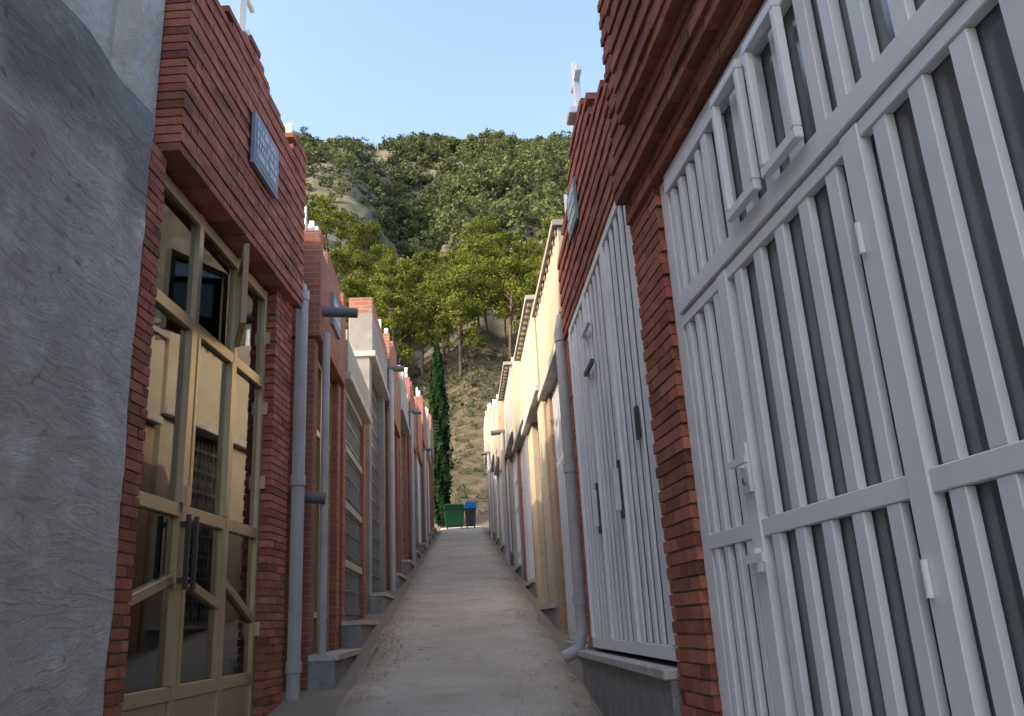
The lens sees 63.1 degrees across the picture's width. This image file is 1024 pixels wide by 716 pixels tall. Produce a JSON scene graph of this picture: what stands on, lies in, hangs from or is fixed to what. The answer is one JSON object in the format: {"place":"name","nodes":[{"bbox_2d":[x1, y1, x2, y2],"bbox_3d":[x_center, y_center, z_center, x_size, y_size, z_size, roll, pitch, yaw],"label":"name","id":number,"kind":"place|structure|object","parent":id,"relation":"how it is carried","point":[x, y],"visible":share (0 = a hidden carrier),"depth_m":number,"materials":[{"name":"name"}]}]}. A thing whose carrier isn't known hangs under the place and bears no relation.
{"place":"outdoors","nodes":[
{"label":"outdoors","id":0,"kind":"place"},
{"bbox_2d":[218,0,604,149],"label":"sky","id":1,"kind":"structure","parent":0,"point":[370,69],"materials":[{"name":"blue"}]},
{"bbox_2d":[267,130,603,715],"bbox_3d":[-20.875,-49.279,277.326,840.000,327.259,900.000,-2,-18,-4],"label":"hillside terrain","id":2,"kind":"structure","parent":0,"point":[319,703],"depth_m":52.44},
{"bbox_2d":[0,0,155,715],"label":"wall","id":3,"kind":"structure","parent":2,"relation":"on","point":[77,121],"depth_m":3.70,"materials":[{"name":"grey concrete"}]},
{"bbox_2d":[62,0,164,137],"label":"wall","id":4,"kind":"structure","parent":3,"relation":"on","point":[127,34],"depth_m":4.93,"materials":[{"name":"concrete"}]},
{"bbox_2d":[103,0,309,715],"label":"brick mausoleum","id":5,"kind":"structure","parent":2,"relation":"on","point":[197,624],"depth_m":5.67,"materials":[{"name":"brick"}]},
{"bbox_2d":[234,243,249,347],"bbox_3d":[-1.943,-0.440,5.996,0.036,0.590,0.561,4,-19,-22],"label":"open transom window","id":6,"kind":"structure","parent":5,"relation":"in","point":[242,277],"depth_m":5.83,"materials":[{"name":"grey glass"}]},
{"bbox_2d":[305,199,315,221],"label":"pine tree","id":7,"kind":"object","parent":2,"relation":"on","point":[306,201],"visible":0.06,"depth_m":113.24,"materials":[{"name":"green plant"}]},
{"bbox_2d":[307,213,332,235],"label":"pine tree","id":8,"kind":"object","parent":2,"relation":"on","point":[331,231],"visible":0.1,"depth_m":107.59,"materials":[{"name":"green plant"}]},
{"bbox_2d":[280,206,362,691],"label":"mausoleum","id":9,"kind":"structure","parent":2,"relation":"on","point":[326,662],"depth_m":7.84,"materials":[{"name":"brick"}]},
{"bbox_2d":[313,361,331,651],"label":"entrance doors","id":10,"kind":"structure","parent":9,"relation":"in","point":[319,390],"depth_m":8.38,"materials":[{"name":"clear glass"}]},
{"bbox_2d":[324,237,329,254],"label":"pine tree","id":11,"kind":"object","parent":2,"relation":"on","point":[325,239],"visible":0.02,"depth_m":84.98,"materials":[{"name":"green plant"}]},
{"bbox_2d":[306,192,348,251],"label":"pine tree","id":12,"kind":"object","parent":2,"relation":"on","point":[323,201],"visible":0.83,"depth_m":101.25,"materials":[{"name":"green plant"}]},
{"bbox_2d":[328,252,339,274],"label":"pine tree","id":13,"kind":"object","parent":2,"relation":"on","point":[336,270],"visible":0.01,"depth_m":71.12,"materials":[{"name":"green plant"}]},
{"bbox_2d":[329,247,364,306],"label":"pine tree","id":14,"kind":"object","parent":2,"relation":"on","point":[337,255],"visible":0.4,"depth_m":76.88,"materials":[{"name":"green plant"}]},
{"bbox_2d":[335,211,361,262],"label":"pine tree","id":15,"kind":"object","parent":2,"relation":"on","point":[350,221],"visible":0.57,"depth_m":111.41,"materials":[{"name":"green plant"}]},
{"bbox_2d":[340,252,374,296],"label":"pine tree","id":16,"kind":"object","parent":2,"relation":"on","point":[362,270],"visible":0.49,"depth_m":81.86,"materials":[{"name":"green plant"}]},
{"bbox_2d":[337,243,377,290],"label":"pine tree","id":17,"kind":"object","parent":2,"relation":"on","point":[357,251],"visible":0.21,"depth_m":89.07,"materials":[{"name":"green plant"}]},
{"bbox_2d":[338,339,378,647],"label":"mausoleum","id":18,"kind":"structure","parent":2,"relation":"on","point":[355,420],"depth_m":10.20,"materials":[{"name":"concrete"}]},
{"bbox_2d":[345,390,361,620],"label":"entrance doors","id":19,"kind":"structure","parent":18,"relation":"in","point":[353,520],"depth_m":10.36,"materials":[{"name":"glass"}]},
{"bbox_2d":[340,275,376,328],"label":"pine tree","id":20,"kind":"object","parent":2,"relation":"on","point":[348,284],"visible":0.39,"depth_m":67.89,"materials":[{"name":"green plant"}]},
{"bbox_2d":[348,220,383,261],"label":"pine tree","id":21,"kind":"object","parent":2,"relation":"on","point":[373,229],"visible":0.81,"depth_m":105.17,"materials":[{"name":"green plant"}]},
{"bbox_2d":[368,252,381,265],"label":"pine tree","id":22,"kind":"object","parent":2,"relation":"on","point":[376,257],"visible":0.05,"depth_m":111.91,"materials":[{"name":"green plant"}]},
{"bbox_2d":[346,297,404,613],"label":"mausoleum","id":23,"kind":"structure","parent":2,"relation":"on","point":[364,336],"depth_m":13.18,"materials":[{"name":"paint"}]},
{"bbox_2d":[372,382,379,592],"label":"entrance doors","id":24,"kind":"structure","parent":23,"relation":"in","point":[375,426],"depth_m":13.29,"materials":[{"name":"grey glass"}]},
{"bbox_2d":[360,264,395,306],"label":"pine tree","id":25,"kind":"object","parent":2,"relation":"on","point":[369,276],"visible":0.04,"depth_m":91.48,"materials":[{"name":"green plant"}]},
{"bbox_2d":[369,242,397,271],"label":"pine tree","id":26,"kind":"object","parent":2,"relation":"on","point":[388,250],"visible":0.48,"depth_m":100.47,"materials":[{"name":"green plant"}]},
{"bbox_2d":[365,272,416,336],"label":"pine tree","id":27,"kind":"object","parent":2,"relation":"on","point":[390,282],"visible":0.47,"depth_m":69.23,"materials":[{"name":"green plant"}]},
{"bbox_2d":[379,319,406,589],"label":"mausoleum","id":28,"kind":"structure","parent":2,"relation":"on","point":[392,361],"depth_m":15.71,"materials":[{"name":"brick"}]},
{"bbox_2d":[364,256,426,359],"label":"pine tree","id":29,"kind":"object","parent":2,"relation":"on","point":[402,269],"visible":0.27,"depth_m":76.05,"materials":[{"name":"green plant"}]},
{"bbox_2d":[364,284,428,368],"bbox_3d":[-9.201,-1.432,64.550,5.166,8.691,5.369,8,-20,-31],"label":"pine tree","id":30,"kind":"object","parent":2,"relation":"on","point":[383,293],"visible":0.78,"depth_m":64.72,"materials":[{"name":"green plant"}]},
{"bbox_2d":[382,252,422,297],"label":"pine tree","id":31,"kind":"object","parent":2,"relation":"on","point":[391,259],"visible":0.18,"depth_m":96.75,"materials":[{"name":"green plant"}]},
{"bbox_2d":[397,365,420,573],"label":"mausoleum","id":32,"kind":"structure","parent":2,"relation":"on","point":[407,565],"depth_m":18.91,"materials":[{"name":"red brick"},{"name":"concrete"},{"name":"steel"}]},
{"bbox_2d":[401,430,404,559],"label":"entrance doors","id":33,"kind":"structure","parent":32,"relation":"in","point":[402,500],"depth_m":18.67,"materials":[{"name":"brown metal"}]},
{"bbox_2d":[401,367,421,561],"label":"mausoleum","id":34,"kind":"structure","parent":2,"relation":"on","point":[410,393],"depth_m":20.19,"materials":[{"name":"brick"}]},
{"bbox_2d":[296,130,534,341],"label":"hillside scrub","id":35,"kind":"object","parent":2,"relation":"on","point":[340,171],"visible":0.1,"depth_m":191.19,"materials":[{"name":"green plant"}]},
{"bbox_2d":[395,288,437,365],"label":"pine tree","id":36,"kind":"object","parent":2,"relation":"on","point":[410,339],"visible":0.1,"depth_m":78.44,"materials":[{"name":"green plant"}]},
{"bbox_2d":[399,291,445,375],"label":"pine tree","id":37,"kind":"object","parent":2,"relation":"on","point":[428,302],"visible":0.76,"depth_m":70.37,"materials":[{"name":"green plant"}]},
{"bbox_2d":[414,387,430,545],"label":"mausoleum","id":38,"kind":"structure","parent":2,"relation":"on","point":[420,402],"depth_m":25.73,"materials":[{"name":"brick"}]},
{"bbox_2d":[414,397,432,552],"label":"mausoleum","id":39,"kind":"structure","parent":2,"relation":"on","point":[420,458],"depth_m":24.00,"materials":[{"name":"concrete"}]},
{"bbox_2d":[417,458,420,542],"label":"entrance doors","id":40,"kind":"structure","parent":39,"relation":"in","point":[418,467],"depth_m":23.70,"materials":[{"name":"grey metal"}]},
{"bbox_2d":[416,269,441,346],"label":"pine tree","id":41,"kind":"object","parent":2,"relation":"on","point":[428,277],"visible":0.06,"depth_m":88.95,"materials":[{"name":"green plant"}]},
{"bbox_2d":[425,409,434,539],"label":"mausoleum","id":42,"kind":"structure","parent":2,"relation":"on","point":[429,464],"depth_m":29.15,"materials":[{"name":"concrete"}]},
{"bbox_2d":[427,461,429,531],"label":"entrance doors","id":43,"kind":"structure","parent":42,"relation":"in","point":[427,461],"depth_m":29.39,"materials":[{"name":"grey metal"}]},
{"bbox_2d":[425,407,437,535],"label":"mausoleum","id":44,"kind":"structure","parent":2,"relation":"on","point":[434,530],"depth_m":32.25,"materials":[{"name":"concrete"}]},
{"bbox_2d":[410,249,454,292],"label":"pine tree","id":45,"kind":"object","parent":2,"relation":"on","point":[432,257],"visible":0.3,"depth_m":104.81,"materials":[{"name":"green plant"}]},
{"bbox_2d":[299,126,571,317],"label":"pine forest","id":46,"kind":"object","parent":2,"relation":"on","point":[490,163],"visible":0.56,"depth_m":203.64,"materials":[{"name":"green plant"}]},
{"bbox_2d":[427,342,453,529],"bbox_3d":[-3.188,3.505,36.534,1.252,8.895,1.274,-2,-18,-4],"label":"cypress tree","id":47,"kind":"object","parent":2,"relation":"on","point":[438,410],"visible":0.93,"depth_m":36.29,"materials":[{"name":"green plant"}]},
{"bbox_2d":[415,270,472,358],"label":"pine tree","id":48,"kind":"object","parent":2,"relation":"on","point":[442,276],"visible":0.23,"depth_m":74.90,"materials":[{"name":"green plant"}]},
{"bbox_2d":[421,255,474,354],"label":"pine tree","id":49,"kind":"object","parent":2,"relation":"on","point":[452,264],"visible":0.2,"depth_m":79.00,"materials":[{"name":"green plant"}]},
{"bbox_2d":[432,248,463,269],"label":"pine tree","id":50,"kind":"object","parent":2,"relation":"on","point":[452,255],"visible":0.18,"depth_m":95.85,"materials":[{"name":"green plant"}]},
{"bbox_2d":[397,340,514,513],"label":"dry grass and bushes","id":51,"kind":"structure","parent":2,"relation":"on","point":[468,402],"depth_m":61.30,"materials":[{"name":"green plant"}]},
{"bbox_2d":[430,287,489,378],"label":"pine tree","id":52,"kind":"object","parent":2,"relation":"on","point":[455,298],"visible":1,"depth_m":66.34,"materials":[{"name":"green plant"}]},
{"bbox_2d":[429,263,491,353],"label":"pine tree","id":53,"kind":"object","parent":2,"relation":"on","point":[457,278],"visible":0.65,"depth_m":72.45,"materials":[{"name":"green plant"}]},
{"bbox_2d":[453,229,504,312],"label":"pine tree","id":54,"kind":"object","parent":2,"relation":"on","point":[478,236],"visible":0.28,"depth_m":90.33,"materials":[{"name":"green plant"}]},
{"bbox_2d":[458,254,500,336],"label":"pine tree","id":55,"kind":"object","parent":2,"relation":"on","point":[482,267],"visible":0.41,"depth_m":76.68,"materials":[{"name":"green plant"}]},
{"bbox_2d":[457,213,501,264],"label":"pine tree","id":56,"kind":"object","parent":2,"relation":"on","point":[490,225],"visible":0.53,"depth_m":110.74,"materials":[{"name":"green plant"}]},
{"bbox_2d":[455,239,507,332],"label":"pine tree","id":57,"kind":"object","parent":2,"relation":"on","point":[476,245],"visible":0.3,"depth_m":81.78,"materials":[{"name":"green plant"}]},
{"bbox_2d":[483,403,490,533],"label":"mausoleum","id":58,"kind":"structure","parent":2,"relation":"on","point":[484,429],"depth_m":30.93,"materials":[{"name":"paint"}]},
{"bbox_2d":[468,232,507,264],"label":"pine tree","id":59,"kind":"object","parent":2,"relation":"on","point":[492,240],"visible":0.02,"depth_m":105.74,"materials":[{"name":"green plant"}]},
{"bbox_2d":[481,394,499,546],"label":"mausoleum","id":60,"kind":"structure","parent":2,"relation":"on","point":[490,456],"depth_m":25.56,"materials":[{"name":"paint"}]},
{"bbox_2d":[496,478,498,536],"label":"entrance doors","id":61,"kind":"structure","parent":60,"relation":"in","point":[496,478],"depth_m":25.42,"materials":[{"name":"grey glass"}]},
{"bbox_2d":[486,399,495,540],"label":"mausoleum","id":62,"kind":"structure","parent":2,"relation":"on","point":[487,428],"depth_m":27.27,"materials":[{"name":"paint"}]},
{"bbox_2d":[491,472,494,531],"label":"entrance doors","id":63,"kind":"structure","parent":62,"relation":"in","point":[491,472],"depth_m":27.57,"materials":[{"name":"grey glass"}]},
{"bbox_2d":[493,399,505,554],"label":"mausoleum","id":64,"kind":"structure","parent":2,"relation":"on","point":[497,473],"depth_m":22.03,"materials":[{"name":"paint"}]},
{"bbox_2d":[499,471,504,542],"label":"entrance doors","id":65,"kind":"structure","parent":64,"relation":"in","point":[500,476],"depth_m":21.98,"materials":[{"name":"grey glass"}]},
{"bbox_2d":[492,271,515,336],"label":"pine tree","id":66,"kind":"object","parent":2,"relation":"on","point":[505,312],"visible":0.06,"depth_m":83.73,"materials":[{"name":"green plant"}]},
{"bbox_2d":[474,252,534,356],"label":"pine tree","id":67,"kind":"object","parent":2,"relation":"on","point":[513,270],"visible":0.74,"depth_m":71.72,"materials":[{"name":"green plant"}]},
{"bbox_2d":[498,401,513,564],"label":"mausoleum","id":68,"kind":"structure","parent":2,"relation":"on","point":[501,419],"depth_m":18.69,"materials":[{"name":"paint"}]},
{"bbox_2d":[506,462,511,551],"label":"entrance doors","id":69,"kind":"structure","parent":68,"relation":"in","point":[507,462],"depth_m":18.72,"materials":[{"name":"grey metal"}]},
{"bbox_2d":[491,357,523,578],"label":"mausoleum","id":70,"kind":"structure","parent":2,"relation":"on","point":[507,439],"depth_m":17.09,"materials":[{"name":"paint"}]},
{"bbox_2d":[512,453,521,563],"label":"entrance doors","id":71,"kind":"structure","parent":70,"relation":"in","point":[514,456],"depth_m":16.88,"materials":[{"name":"grey metal"}]},
{"bbox_2d":[492,230,531,262],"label":"pine tree","id":72,"kind":"object","parent":2,"relation":"on","point":[502,239],"visible":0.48,"depth_m":101.06,"materials":[{"name":"green plant"}]},
{"bbox_2d":[494,259,533,336],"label":"pine tree","id":73,"kind":"object","parent":2,"relation":"on","point":[529,266],"visible":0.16,"depth_m":79.08,"materials":[{"name":"green plant"}]},
{"bbox_2d":[511,247,528,262],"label":"pine tree","id":74,"kind":"object","parent":2,"relation":"on","point":[522,251],"visible":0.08,"depth_m":108.46,"materials":[{"name":"green plant"}]},
{"bbox_2d":[510,360,536,598],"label":"mausoleum","id":75,"kind":"structure","parent":2,"relation":"on","point":[520,446],"depth_m":13.93,"materials":[{"name":"paint"}]},
{"bbox_2d":[520,436,534,580],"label":"entrance doors","id":76,"kind":"structure","parent":75,"relation":"in","point":[524,452],"depth_m":13.70,"materials":[{"name":"grey metal"}]},
{"bbox_2d":[509,261,542,330],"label":"pine tree","id":77,"kind":"object","parent":2,"relation":"on","point":[532,284],"visible":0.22,"depth_m":66.25,"materials":[{"name":"green plant"}]},
{"bbox_2d":[521,236,544,260],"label":"pine tree","id":78,"kind":"object","parent":2,"relation":"on","point":[532,246],"visible":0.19,"depth_m":113.95,"materials":[{"name":"green plant"}]},
{"bbox_2d":[526,262,539,278],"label":"pine tree","id":79,"kind":"object","parent":2,"relation":"on","point":[534,269],"visible":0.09,"depth_m":85.36,"materials":[{"name":"green plant"}]},
{"bbox_2d":[524,254,542,275],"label":"pine tree","id":80,"kind":"object","parent":2,"relation":"on","point":[532,258],"visible":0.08,"depth_m":90.77,"materials":[{"name":"green plant"}]},
{"bbox_2d":[514,295,560,628],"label":"mausoleum","id":81,"kind":"structure","parent":2,"relation":"on","point":[534,429],"depth_m":11.11,"materials":[{"name":"paint"}]},
{"bbox_2d":[537,423,548,603],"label":"entrance doors","id":82,"kind":"structure","parent":81,"relation":"in","point":[537,423],"depth_m":11.40,"materials":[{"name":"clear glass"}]},
{"bbox_2d":[534,238,546,261],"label":"pine tree","id":83,"kind":"object","parent":2,"relation":"on","point":[538,249],"visible":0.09,"depth_m":97.16,"materials":[{"name":"green plant"}]},
{"bbox_2d":[530,214,563,262],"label":"pine tree","id":84,"kind":"object","parent":2,"relation":"on","point":[547,222],"visible":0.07,"depth_m":102.51,"materials":[{"name":"green plant"}]},
{"bbox_2d":[531,219,601,663],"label":"mausoleum","id":85,"kind":"structure","parent":2,"relation":"on","point":[546,308],"depth_m":9.09,"materials":[{"name":"paint"}]},
{"bbox_2d":[552,379,588,641],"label":"entrance doors","id":86,"kind":"structure","parent":85,"relation":"in","point":[555,394],"depth_m":8.93,"materials":[{"name":"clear glass"}]},
{"bbox_2d":[554,62,684,715],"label":"brick mausoleum","id":87,"kind":"structure","parent":2,"relation":"on","point":[630,667],"depth_m":5.46,"materials":[{"name":"brick"}]},
{"bbox_2d":[568,200,679,661],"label":"slatted metal doors","id":88,"kind":"structure","parent":87,"relation":"in","point":[630,609],"depth_m":5.16,"materials":[{"name":"white metal"}]},
{"bbox_2d":[597,0,1023,715],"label":"brick mausoleum","id":89,"kind":"structure","parent":2,"relation":"on","point":[821,202],"depth_m":2.49,"materials":[{"name":"brick"}]},
{"bbox_2d":[659,0,1023,715],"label":"slatted metal doors","id":90,"kind":"structure","parent":89,"relation":"in","point":[875,397],"depth_m":2.30,"materials":[{"name":"white metal"}]},
{"bbox_2d":[336,526,598,715],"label":"concrete path","id":91,"kind":"structure","parent":0,"point":[475,632],"depth_m":8.06,"materials":[{"name":"grey concrete"}]},
{"bbox_2d":[443,503,463,528],"bbox_3d":[-2.364,6.512,34.159,0.910,0.994,0.770,-2,-18,-4],"label":"waste container","id":92,"kind":"object","parent":91,"relation":"on","point":[454,515],"visible":0.84,"depth_m":33.88,"materials":[{"name":"green plastic"}]},
{"bbox_2d":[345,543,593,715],"bbox_3d":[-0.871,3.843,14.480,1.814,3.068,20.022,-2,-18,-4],"label":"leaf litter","id":93,"kind":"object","parent":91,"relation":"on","point":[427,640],"visible":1,"depth_m":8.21,"materials":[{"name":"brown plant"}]},
{"bbox_2d":[464,501,476,528],"bbox_3d":[-1.695,6.420,34.015,0.520,1.074,0.608,-2,-18,-4],"label":"wheelie bin","id":94,"kind":"object","parent":91,"relation":"on","point":[470,507],"visible":0.93,"depth_m":33.79,"materials":[{"name":"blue plastic"}]}
]}

